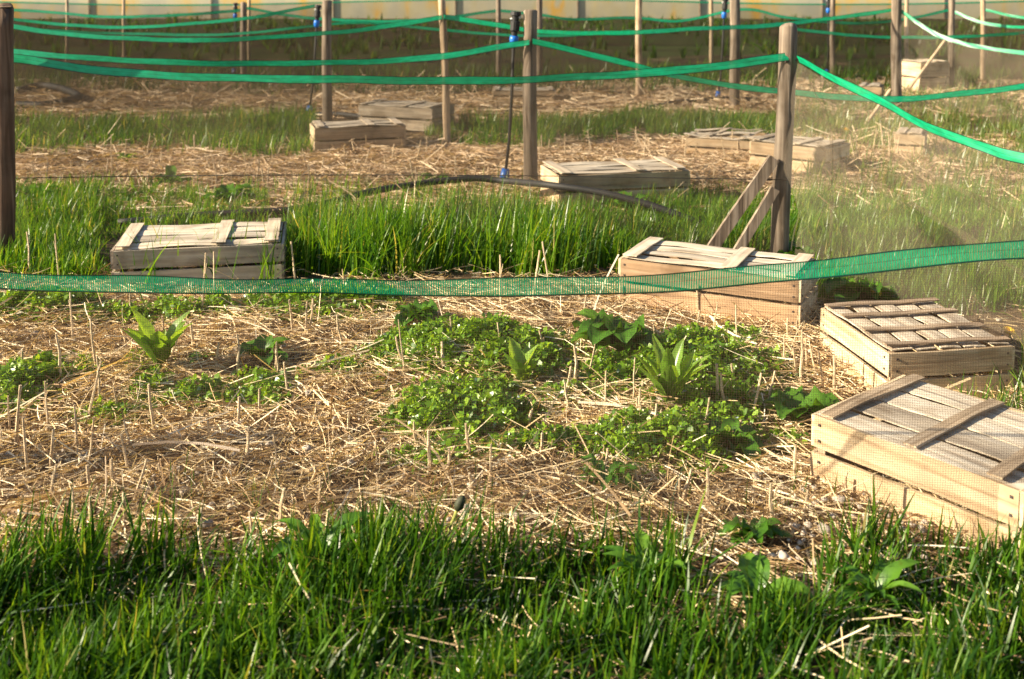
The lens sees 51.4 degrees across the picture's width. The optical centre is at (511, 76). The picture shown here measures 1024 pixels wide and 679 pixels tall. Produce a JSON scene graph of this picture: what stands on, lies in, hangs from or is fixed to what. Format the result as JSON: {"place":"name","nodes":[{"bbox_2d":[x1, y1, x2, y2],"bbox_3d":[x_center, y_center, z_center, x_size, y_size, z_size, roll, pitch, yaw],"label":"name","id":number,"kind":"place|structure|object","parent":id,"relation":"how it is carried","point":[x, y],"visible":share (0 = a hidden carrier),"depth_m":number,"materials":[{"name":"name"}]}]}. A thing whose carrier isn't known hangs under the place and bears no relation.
{"place":"outdoors","nodes":[
{"label":"outdoors","id":0,"kind":"place"},
{"bbox_2d":[0,18,1023,678],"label":"ground","id":1,"kind":"structure","parent":0,"point":[668,46],"depth_m":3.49,"materials":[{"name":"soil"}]},
{"bbox_2d":[0,2,15,263],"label":"fence post","id":2,"kind":"object","parent":1,"relation":"on","point":[7,174],"visible":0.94,"depth_m":4.16,"materials":[{"name":"wood"}]},
{"bbox_2d":[14,385,21,444],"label":"dry stalk","id":3,"kind":"object","parent":1,"relation":"on","point":[17,422],"visible":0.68,"depth_m":2.58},
{"bbox_2d":[22,417,28,475],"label":"dry stalk","id":4,"kind":"object","parent":1,"relation":"on","point":[24,441],"visible":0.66,"depth_m":2.42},
{"bbox_2d":[44,381,48,431],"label":"dry stalk","id":5,"kind":"object","parent":1,"relation":"on","point":[47,415],"visible":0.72,"depth_m":2.68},
{"bbox_2d":[15,82,81,107],"bbox_3d":[-4.404,0.171,10.102,0.576,0.141,1.471,-2,5,-24],"label":"irrigation pipe","id":6,"kind":"object","parent":1,"relation":"on","point":[76,96],"visible":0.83,"depth_m":10.07,"materials":[{"name":"black plastic"}]},
{"bbox_2d":[49,429,54,468],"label":"dry stalk","id":7,"kind":"object","parent":1,"relation":"on","point":[52,442],"visible":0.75,"depth_m":2.46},
{"bbox_2d":[55,333,63,382],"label":"dry stalk","id":8,"kind":"object","parent":1,"relation":"on","point":[59,354],"visible":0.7,"depth_m":3.00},
{"bbox_2d":[65,0,68,61],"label":"fence post","id":9,"kind":"object","parent":1,"relation":"on","point":[67,28],"visible":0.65,"depth_m":14.41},
{"bbox_2d":[87,362,101,422],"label":"dry stalk","id":10,"kind":"object","parent":1,"relation":"on","point":[91,401],"visible":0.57,"depth_m":2.76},
{"bbox_2d":[122,0,125,65],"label":"fence post","id":11,"kind":"object","parent":1,"relation":"on","point":[123,30],"visible":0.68,"depth_m":14.41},
{"bbox_2d":[0,171,270,281],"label":"grass","id":12,"kind":"structure","parent":1,"relation":"on","point":[72,238],"depth_m":4.86,"materials":[{"name":"plant"}]},
{"bbox_2d":[133,459,147,504],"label":"dry stalk","id":13,"kind":"object","parent":1,"relation":"on","point":[140,480],"visible":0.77,"depth_m":2.28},
{"bbox_2d":[147,384,155,435],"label":"dry stalk","id":14,"kind":"object","parent":1,"relation":"on","point":[151,409],"visible":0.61,"depth_m":2.64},
{"bbox_2d":[121,309,191,368],"bbox_3d":[-1.016,0.761,3.074,0.203,0.173,0.172,0,5,0],"label":"leafy plant","id":15,"kind":"object","parent":1,"relation":"on","point":[154,339],"visible":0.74,"depth_m":3.06,"materials":[{"name":"plant"}]},
{"bbox_2d":[14,4,314,28],"bbox_3d":[-3.325,-0.161,9.021,3.324,1.016,0.036,0,5,0],"label":"insect net","id":16,"kind":"object","parent":1,"relation":"on","point":[166,25],"visible":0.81,"depth_m":8.99,"materials":[{"name":"fabric"}]},
{"bbox_2d":[154,165,194,185],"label":"leafy plant","id":17,"kind":"object","parent":1,"relation":"on","point":[171,170],"visible":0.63,"depth_m":5.93,"materials":[{"name":"green plant"}]},
{"bbox_2d":[52,213,325,320],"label":"grass","id":18,"kind":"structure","parent":1,"relation":"on","point":[273,262],"depth_m":3.90,"materials":[{"name":"plant"}]},
{"bbox_2d":[110,218,286,288],"bbox_3d":[-1.183,0.673,4.085,0.616,0.167,0.384,-1,5,-10],"label":"wooden crate","id":19,"kind":"object","parent":1,"relation":"on","point":[126,247],"visible":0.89,"depth_m":3.93,"materials":[{"name":"brown wood"}]},
{"bbox_2d":[202,183,251,201],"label":"leafy plant","id":20,"kind":"object","parent":1,"relation":"on","point":[224,190],"visible":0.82,"depth_m":5.32,"materials":[{"name":"green plant"}]},
{"bbox_2d":[232,3,237,73],"bbox_3d":[-3.329,-0.435,12.710,0.129,0.901,0.059,0,5,0],"label":"sprinkler riser","id":21,"kind":"object","parent":1,"relation":"on","point":[234,16],"visible":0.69,"depth_m":12.69,"materials":[{"name":"black plastic"}]},
{"bbox_2d":[240,2,246,73],"bbox_3d":[-3.053,-0.368,12.095,0.092,0.971,0.078,0,5,0],"label":"fence post","id":22,"kind":"object","parent":1,"relation":"on","point":[243,28],"visible":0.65,"depth_m":12.06,"materials":[{"name":"brown wood"}]},
{"bbox_2d":[247,0,250,67],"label":"fence post","id":23,"kind":"object","parent":1,"relation":"on","point":[248,29],"visible":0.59,"depth_m":13.62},
{"bbox_2d":[14,7,495,22],"bbox_3d":[-4.357,-0.445,12.208,8.407,1.007,0.036,0,5,0],"label":"insect net","id":24,"kind":"object","parent":1,"relation":"on","point":[202,13],"visible":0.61,"depth_m":12.19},
{"bbox_2d":[240,334,289,364],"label":"leafy plant","id":25,"kind":"object","parent":1,"relation":"on","point":[254,349],"visible":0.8,"depth_m":3.13,"materials":[{"name":"green plant"}]},
{"bbox_2d":[277,488,285,531],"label":"dry stalk","id":26,"kind":"object","parent":1,"relation":"on","point":[281,504],"visible":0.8,"depth_m":2.15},
{"bbox_2d":[248,112,359,122],"bbox_3d":[-1.593,0.323,8.634,0.961,0.070,0.569,0,5,0],"label":"irrigation pipe","id":27,"kind":"object","parent":1,"relation":"on","point":[350,115],"visible":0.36,"depth_m":8.65,"materials":[{"name":"black plastic"}]},
{"bbox_2d":[307,5,321,111],"bbox_3d":[-1.700,-0.126,9.022,0.184,0.972,0.059,0,5,0],"label":"sprinkler riser","id":28,"kind":"object","parent":1,"relation":"on","point":[317,13],"visible":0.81,"depth_m":8.99,"materials":[{"name":"black plastic"}]},
{"bbox_2d":[269,511,375,563],"bbox_3d":[-0.367,0.872,1.998,0.227,0.081,0.153,-3,6,-32],"label":"leafy plant","id":29,"kind":"object","parent":1,"relation":"on","point":[280,545],"visible":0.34,"depth_m":2.00,"materials":[{"name":"green plant"}]},
{"bbox_2d":[322,0,332,121],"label":"fence post","id":30,"kind":"object","parent":1,"relation":"on","point":[327,115],"visible":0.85,"depth_m":8.14,"materials":[{"name":"brown wood"}]},
{"bbox_2d":[48,21,623,36],"bbox_3d":[-1.884,-0.174,10.625,6.124,0.764,0.037,0,5,0],"label":"insect net","id":31,"kind":"object","parent":1,"relation":"on","point":[301,27],"visible":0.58,"depth_m":10.60,"materials":[{"name":"fabric"}]},
{"bbox_2d":[16,167,723,222],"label":"grass","id":32,"kind":"structure","parent":1,"relation":"on","point":[249,181],"depth_m":5.36,"materials":[{"name":"plant"}]},
{"bbox_2d":[15,98,775,158],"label":"grass","id":33,"kind":"structure","parent":1,"relation":"on","point":[682,121],"depth_m":7.80,"materials":[{"name":"plant"}]},
{"bbox_2d":[358,99,453,130],"bbox_3d":[-0.807,0.287,8.135,0.641,0.186,0.362,2,5,24],"label":"wooden crate","id":34,"kind":"object","parent":1,"relation":"on","point":[413,115],"visible":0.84,"depth_m":7.99,"materials":[{"name":"brown wood"}]},
{"bbox_2d":[0,277,818,478],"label":"weeds","id":35,"kind":"object","parent":1,"relation":"on","point":[165,298],"visible":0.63,"depth_m":2.92,"materials":[{"name":"plant"}]},
{"bbox_2d":[118,176,700,225],"bbox_3d":[-0.481,0.582,5.178,2.699,0.177,0.699,0,5,0],"label":"irrigation pipe","id":36,"kind":"object","parent":1,"relation":"on","point":[573,188],"visible":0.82,"depth_m":5.05,"materials":[{"name":"black plastic"}]},
{"bbox_2d":[394,297,437,325],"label":"leafy plant","id":37,"kind":"object","parent":1,"relation":"on","point":[422,308],"visible":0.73,"depth_m":3.38,"materials":[{"name":"green plant"}]},
{"bbox_2d":[424,430,431,474],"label":"dry stalk","id":38,"kind":"object","parent":1,"relation":"on","point":[428,442],"visible":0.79,"depth_m":2.40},
{"bbox_2d":[438,0,450,146],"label":"fence post","id":39,"kind":"object","parent":1,"relation":"on","point":[445,72],"visible":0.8,"depth_m":7.24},
{"bbox_2d":[14,15,441,42],"bbox_3d":[-2.631,-0.034,7.227,4.314,1.064,0.038,0,5,0],"label":"insect net","id":40,"kind":"object","parent":39,"relation":"attached to","point":[226,39],"visible":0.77,"depth_m":7.21,"materials":[{"name":"fabric"}]},
{"bbox_2d":[443,8,890,35],"bbox_3d":[1.428,-0.066,8.351,4.398,0.915,0.136,-3,6,-29],"label":"insect net","id":41,"kind":"object","parent":39,"relation":"attached to","point":[592,33],"visible":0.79,"depth_m":8.23,"materials":[{"name":"fabric"}]},
{"bbox_2d":[439,495,464,549],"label":"dandelion","id":42,"kind":"object","parent":1,"relation":"on","point":[459,503],"visible":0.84,"depth_m":2.03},
{"bbox_2d":[250,179,661,281],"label":"grass","id":43,"kind":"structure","parent":1,"relation":"on","point":[379,237],"depth_m":4.14,"materials":[{"name":"plant"}]},
{"bbox_2d":[496,0,500,76],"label":"fence post","id":44,"kind":"object","parent":1,"relation":"on","point":[498,38],"visible":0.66,"depth_m":11.97,"materials":[{"name":"brown wood"}]},
{"bbox_2d":[1,300,1003,568],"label":"pebbles","id":45,"kind":"object","parent":1,"relation":"on","point":[781,554],"visible":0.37,"depth_m":2.19,"materials":[{"name":"stone"}]},
{"bbox_2d":[493,11,520,188],"bbox_3d":[-0.026,0.130,5.721,0.153,0.966,0.059,0,5,0],"label":"sprinkler riser","id":46,"kind":"object","parent":1,"relation":"on","point":[515,23],"visible":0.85,"depth_m":5.70,"materials":[{"name":"black plastic"}]},
{"bbox_2d":[30,437,987,545],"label":"grass","id":47,"kind":"structure","parent":1,"relation":"on","point":[411,501],"depth_m":2.22,"materials":[{"name":"plant"}]},
{"bbox_2d":[0,474,1023,678],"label":"grass","id":48,"kind":"structure","parent":1,"relation":"on","point":[52,652],"depth_m":1.80,"materials":[{"name":"plant"}]},
{"bbox_2d":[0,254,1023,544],"bbox_3d":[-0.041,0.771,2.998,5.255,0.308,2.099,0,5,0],"label":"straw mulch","id":49,"kind":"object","parent":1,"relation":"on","point":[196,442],"visible":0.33,"depth_m":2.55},
{"bbox_2d":[0,0,1023,5],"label":"insect net","id":50,"kind":"object","parent":1,"relation":"on","point":[450,0],"visible":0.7,"depth_m":18.96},
{"bbox_2d":[0,0,1023,18],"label":"polytunnel","id":51,"kind":"structure","parent":1,"relation":"on","point":[425,9],"depth_m":33.96,"materials":[{"name":"beige plastic"}]},
{"bbox_2d":[14,65,1023,121],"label":"straw mulch","id":52,"kind":"object","parent":1,"relation":"on","point":[478,101],"visible":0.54,"depth_m":9.96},
{"bbox_2d":[492,86,554,100],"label":"wooden crate","id":53,"kind":"object","parent":52,"relation":"on","point":[518,91],"visible":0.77,"depth_m":10.13,"materials":[{"name":"brown wood"}]},
{"bbox_2d":[14,53,1023,96],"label":"grass","id":54,"kind":"structure","parent":1,"relation":"on","point":[771,79],"depth_m":12.06,"materials":[{"name":"plant"}]},
{"bbox_2d":[15,116,1023,218],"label":"straw mulch","id":55,"kind":"object","parent":1,"relation":"on","point":[694,162],"visible":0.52,"depth_m":6.38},
{"bbox_2d":[310,117,405,152],"bbox_3d":[-1.034,0.388,7.116,0.600,0.180,0.324,-1,5,-16],"label":"wooden crate","id":56,"kind":"object","parent":55,"relation":"on","point":[375,131],"visible":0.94,"depth_m":6.99,"materials":[{"name":"brown wood"}]},
{"bbox_2d":[540,157,689,207],"bbox_3d":[0.516,0.530,5.382,0.681,0.181,0.352,-1,5,-13],"label":"wooden crate","id":57,"kind":"object","parent":55,"relation":"on","point":[620,169],"visible":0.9,"depth_m":5.26,"materials":[{"name":"brown wood"}]},
{"bbox_2d":[684,127,769,155],"bbox_3d":[1.440,0.429,7.144,0.530,0.159,0.489,2,5,23],"label":"wooden crate","id":58,"kind":"object","parent":55,"relation":"on","point":[698,136],"visible":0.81,"depth_m":6.99,"materials":[{"name":"brown wood"}]},
{"bbox_2d":[749,133,849,174],"bbox_3d":[1.710,0.459,6.339,0.490,0.182,0.324,4,7,40],"label":"wooden crate","id":59,"kind":"object","parent":55,"relation":"on","point":[806,148],"visible":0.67,"depth_m":6.22,"materials":[{"name":"brown wood"}]},
{"bbox_2d":[894,127,927,155],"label":"wooden crate","id":60,"kind":"object","parent":55,"relation":"on","point":[908,136],"visible":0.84,"depth_m":6.82,"materials":[{"name":"brown wood"}]},
{"bbox_2d":[503,337,539,382],"bbox_3d":[0.028,0.787,2.928,0.091,0.118,0.121,1,5,10],"label":"lettuce","id":61,"kind":"object","parent":1,"relation":"on","point":[527,370],"visible":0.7,"depth_m":2.94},
{"bbox_2d":[523,9,537,188],"bbox_3d":[0.098,0.148,5.724,0.083,1.023,0.082,0,5,0],"label":"fence post","id":62,"kind":"object","parent":1,"relation":"on","point":[530,162],"visible":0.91,"depth_m":5.69,"materials":[{"name":"brown wood"}]},
{"bbox_2d":[14,40,528,66],"bbox_3d":[-2.191,0.165,5.684,4.566,0.934,0.038,0,5,0],"label":"insect net","id":63,"kind":"object","parent":62,"relation":"attached to","point":[294,63],"visible":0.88,"depth_m":5.66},
{"bbox_2d":[532,38,1023,102],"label":"insect net","id":64,"kind":"object","parent":62,"relation":"attached to","point":[754,88],"visible":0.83,"depth_m":5.59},
{"bbox_2d":[536,0,542,75],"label":"fence post","id":65,"kind":"object","parent":1,"relation":"on","point":[539,48],"visible":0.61,"depth_m":11.68,"materials":[{"name":"brown wood"}]},
{"bbox_2d":[572,453,639,490],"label":"leafy plant","id":66,"kind":"object","parent":1,"relation":"on","point":[616,466],"visible":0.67,"depth_m":2.33,"materials":[{"name":"green plant"}]},
{"bbox_2d":[571,308,656,350],"bbox_3d":[0.307,0.750,3.161,0.272,0.136,0.305,0,5,0],"label":"leafy plant","id":67,"kind":"object","parent":1,"relation":"on","point":[589,333],"visible":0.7,"depth_m":3.11,"materials":[{"name":"green plant"}]},
{"bbox_2d":[603,191,650,211],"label":"leafy plant","id":68,"kind":"object","parent":1,"relation":"on","point":[615,203],"visible":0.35,"depth_m":5.12,"materials":[{"name":"green plant"}]},
{"bbox_2d":[635,0,641,94],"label":"fence post","id":69,"kind":"object","parent":1,"relation":"on","point":[638,39],"visible":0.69,"depth_m":10.37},
{"bbox_2d":[599,530,697,586],"bbox_3d":[0.236,0.881,1.917,0.145,0.066,0.180,-3,6,-33],"label":"leafy plant","id":70,"kind":"object","parent":1,"relation":"on","point":[614,549],"visible":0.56,"depth_m":1.94,"materials":[{"name":"green plant"}]},
{"bbox_2d":[551,96,756,128],"bbox_3d":[1.201,0.279,9.074,2.810,0.070,0.303,-5,7,-44],"label":"irrigation pipe","id":71,"kind":"object","parent":1,"relation":"on","point":[710,98],"visible":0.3,"depth_m":9.62,"materials":[{"name":"black plastic"}]},
{"bbox_2d":[636,334,711,403],"bbox_3d":[0.409,0.764,2.723,0.198,0.179,0.151,2,5,23],"label":"lettuce","id":72,"kind":"object","parent":1,"relation":"on","point":[677,373],"visible":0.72,"depth_m":2.73,"materials":[{"name":"plant"}]},
{"bbox_2d":[671,333,739,359],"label":"leafy plant","id":73,"kind":"object","parent":1,"relation":"on","point":[715,343],"visible":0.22,"depth_m":3.06,"materials":[{"name":"green plant"}]},
{"bbox_2d":[709,0,712,62],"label":"fence post","id":74,"kind":"object","parent":1,"relation":"on","point":[711,32],"visible":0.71,"depth_m":13.62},
{"bbox_2d":[618,237,817,327],"bbox_3d":[0.704,0.692,3.639,0.622,0.176,0.293,3,6,27],"label":"wooden crate","id":75,"kind":"object","parent":1,"relation":"on","point":[634,259],"visible":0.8,"depth_m":3.56,"materials":[{"name":"brown wood"}]},
{"bbox_2d":[713,0,728,102],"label":"sprinkler riser","id":76,"kind":"object","parent":1,"relation":"on","point":[724,13],"visible":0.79,"depth_m":9.90,"materials":[{"name":"black plastic"}]},
{"bbox_2d":[501,8,947,24],"bbox_3d":[2.480,-0.384,12.414,5.273,0.843,0.038,0,5,0],"label":"insect net","id":77,"kind":"object","parent":1,"relation":"on","point":[727,11],"visible":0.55,"depth_m":12.39,"materials":[{"name":"fabric"}]},
{"bbox_2d":[696,417,768,460],"bbox_3d":[0.523,0.856,2.537,0.180,0.085,0.154,1,5,13],"label":"leafy plant","id":78,"kind":"object","parent":1,"relation":"on","point":[728,435],"visible":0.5,"depth_m":2.52,"materials":[{"name":"green plant"}]},
{"bbox_2d":[729,0,739,105],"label":"fence post","id":79,"kind":"object","parent":1,"relation":"on","point":[734,75],"visible":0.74,"depth_m":9.26,"materials":[{"name":"brown wood"}]},
{"bbox_2d":[707,23,796,252],"bbox_3d":[0.937,0.301,4.253,0.399,1.035,0.140,0,5,0],"label":"fence post","id":80,"kind":"object","parent":1,"relation":"on","point":[777,196],"visible":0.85,"depth_m":4.25,"materials":[{"name":"brown wood"}]},
{"bbox_2d":[14,53,788,179],"bbox_3d":[-0.466,0.335,4.253,3.123,0.866,0.036,0,5,0],"label":"insect net","id":81,"kind":"object","parent":80,"relation":"attached to","point":[397,80],"visible":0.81,"depth_m":4.22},
{"bbox_2d":[797,55,1023,163],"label":"insect net","id":82,"kind":"object","parent":80,"relation":"attached to","point":[1003,153],"visible":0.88,"depth_m":3.51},
{"bbox_2d":[715,516,792,545],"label":"leafy plant","id":83,"kind":"object","parent":1,"relation":"on","point":[749,530],"visible":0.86,"depth_m":2.07,"materials":[{"name":"green plant"}]},
{"bbox_2d":[716,552,813,611],"bbox_3d":[0.426,0.885,1.855,0.132,0.054,0.164,-3,6,-30],"label":"leafy plant","id":84,"kind":"object","parent":1,"relation":"on","point":[752,559],"visible":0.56,"depth_m":1.87,"materials":[{"name":"green plant"}]},
{"bbox_2d":[794,330,803,382],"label":"dry stalk","id":85,"kind":"object","parent":1,"relation":"on","point":[801,363],"visible":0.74,"depth_m":2.93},
{"bbox_2d":[761,385,838,426],"bbox_3d":[0.741,0.845,2.733,0.199,0.085,0.186,0,5,0],"label":"leafy plant","id":86,"kind":"object","parent":1,"relation":"on","point":[790,402],"visible":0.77,"depth_m":2.73,"materials":[{"name":"green plant"}]},
{"bbox_2d":[777,239,834,258],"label":"leafy plant","id":87,"kind":"object","parent":1,"relation":"on","point":[794,248],"visible":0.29,"depth_m":4.27,"materials":[{"name":"green plant"}]},
{"bbox_2d":[627,172,1023,346],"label":"grass","id":88,"kind":"structure","parent":1,"relation":"on","point":[937,216],"depth_m":4.63,"materials":[{"name":"plant"}]},
{"bbox_2d":[821,0,829,78],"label":"sprinkler riser","id":89,"kind":"object","parent":1,"relation":"on","point":[827,9],"visible":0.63,"depth_m":12.38,"materials":[{"name":"black plastic"}]},
{"bbox_2d":[830,0,834,72],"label":"fence post","id":90,"kind":"object","parent":1,"relation":"on","point":[832,37],"visible":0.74,"depth_m":11.87,"materials":[{"name":"brown wood"}]},
{"bbox_2d":[824,270,910,302],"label":"leafy plant","id":91,"kind":"object","parent":1,"relation":"on","point":[851,280],"visible":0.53,"depth_m":3.67,"materials":[{"name":"green plant"}]},
{"bbox_2d":[859,82,883,95],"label":"wooden crate","id":92,"kind":"object","parent":1,"relation":"on","point":[877,88],"visible":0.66,"depth_m":10.04,"materials":[{"name":"brown wood"}]},
{"bbox_2d":[831,559,923,608],"bbox_3d":[0.634,0.883,1.854,0.172,0.060,0.148,0,5,0],"label":"leafy plant","id":93,"kind":"object","parent":1,"relation":"on","point":[891,572],"visible":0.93,"depth_m":1.86,"materials":[{"name":"green plant"}]},
{"bbox_2d":[866,88,891,123],"bbox_3d":[2.835,0.244,8.253,0.224,0.311,0.027,0,5,0],"label":"slanted stake","id":94,"kind":"object","parent":1,"relation":"on","point":[878,106],"visible":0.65,"depth_m":8.24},
{"bbox_2d":[891,0,901,106],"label":"fence post","id":95,"kind":"object","parent":1,"relation":"on","point":[896,52],"visible":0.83,"depth_m":9.26,"materials":[{"name":"brown wood"}]},
{"bbox_2d":[902,10,1023,54],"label":"insect net","id":96,"kind":"object","parent":95,"relation":"attached to","point":[956,41],"visible":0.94,"depth_m":8.80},
{"bbox_2d":[904,0,908,75],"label":"fence post","id":97,"kind":"object","parent":1,"relation":"on","point":[906,41],"visible":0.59,"depth_m":12.07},
{"bbox_2d":[792,82,1023,200],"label":"grass","id":98,"kind":"structure","parent":1,"relation":"on","point":[829,123],"depth_m":7.65,"materials":[{"name":"plant"}]},
{"bbox_2d":[810,374,1023,567],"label":"wooden crate","id":99,"kind":"object","parent":1,"relation":"on","point":[1009,496],"visible":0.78,"depth_m":2.23,"materials":[{"name":"brown wood"}]},
{"bbox_2d":[820,297,1014,396],"bbox_3d":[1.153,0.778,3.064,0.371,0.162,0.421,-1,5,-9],"label":"wooden crate","id":100,"kind":"object","parent":1,"relation":"on","point":[889,331],"visible":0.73,"depth_m":2.95,"materials":[{"name":"brown wood"}]},
{"bbox_2d":[902,59,949,92],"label":"wooden crate","id":101,"kind":"object","parent":1,"relation":"on","point":[935,71],"visible":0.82,"depth_m":10.63,"materials":[{"name":"brown wood"}]},
{"bbox_2d":[906,40,945,91],"bbox_3d":[4.089,-0.092,10.532,0.420,0.583,0.027,0,5,0],"label":"slanted stake","id":102,"kind":"object","parent":1,"relation":"on","point":[928,63],"visible":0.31,"depth_m":10.52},
{"bbox_2d":[948,0,954,87],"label":"fence post","id":103,"kind":"object","parent":1,"relation":"on","point":[951,31],"visible":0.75,"depth_m":10.83,"materials":[{"name":"brown wood"}]},
{"bbox_2d":[797,28,1023,38],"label":"insect net","id":104,"kind":"object","parent":103,"relation":"attached to","point":[903,37],"visible":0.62,"depth_m":10.80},
{"bbox_2d":[955,11,1023,28],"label":"insect net","id":105,"kind":"object","parent":103,"relation":"attached to","point":[988,23],"visible":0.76,"depth_m":11.11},
{"bbox_2d":[942,324,1023,410],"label":"grass","id":106,"kind":"structure","parent":1,"relation":"on","point":[1019,384],"depth_m":2.78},
{"bbox_2d":[980,0,985,81],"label":"fence post","id":107,"kind":"object","parent":1,"relation":"on","point":[983,39],"visible":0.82,"depth_m":11.88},
{"bbox_2d":[986,9,1023,18],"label":"insect net","id":108,"kind":"object","parent":1,"relation":"on","point":[1005,14],"visible":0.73,"depth_m":12.79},
{"bbox_2d":[14,10,1023,61],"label":"grass","id":109,"kind":"structure","parent":0,"point":[364,48],"depth_m":19.41,"materials":[{"name":"plant"}]},
{"bbox_3d":[1.921,0.479,1.979,0.077,1.020,0.076,0,5,0],"label":"fence post","id":110,"kind":"object","parent":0,"visible":0},
{"bbox_2d":[0,240,1023,550],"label":"insect net","id":111,"kind":"object","parent":110,"relation":"attached to","point":[136,288],"visible":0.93,"depth_m":2.10,"materials":[{"name":"fabric"}]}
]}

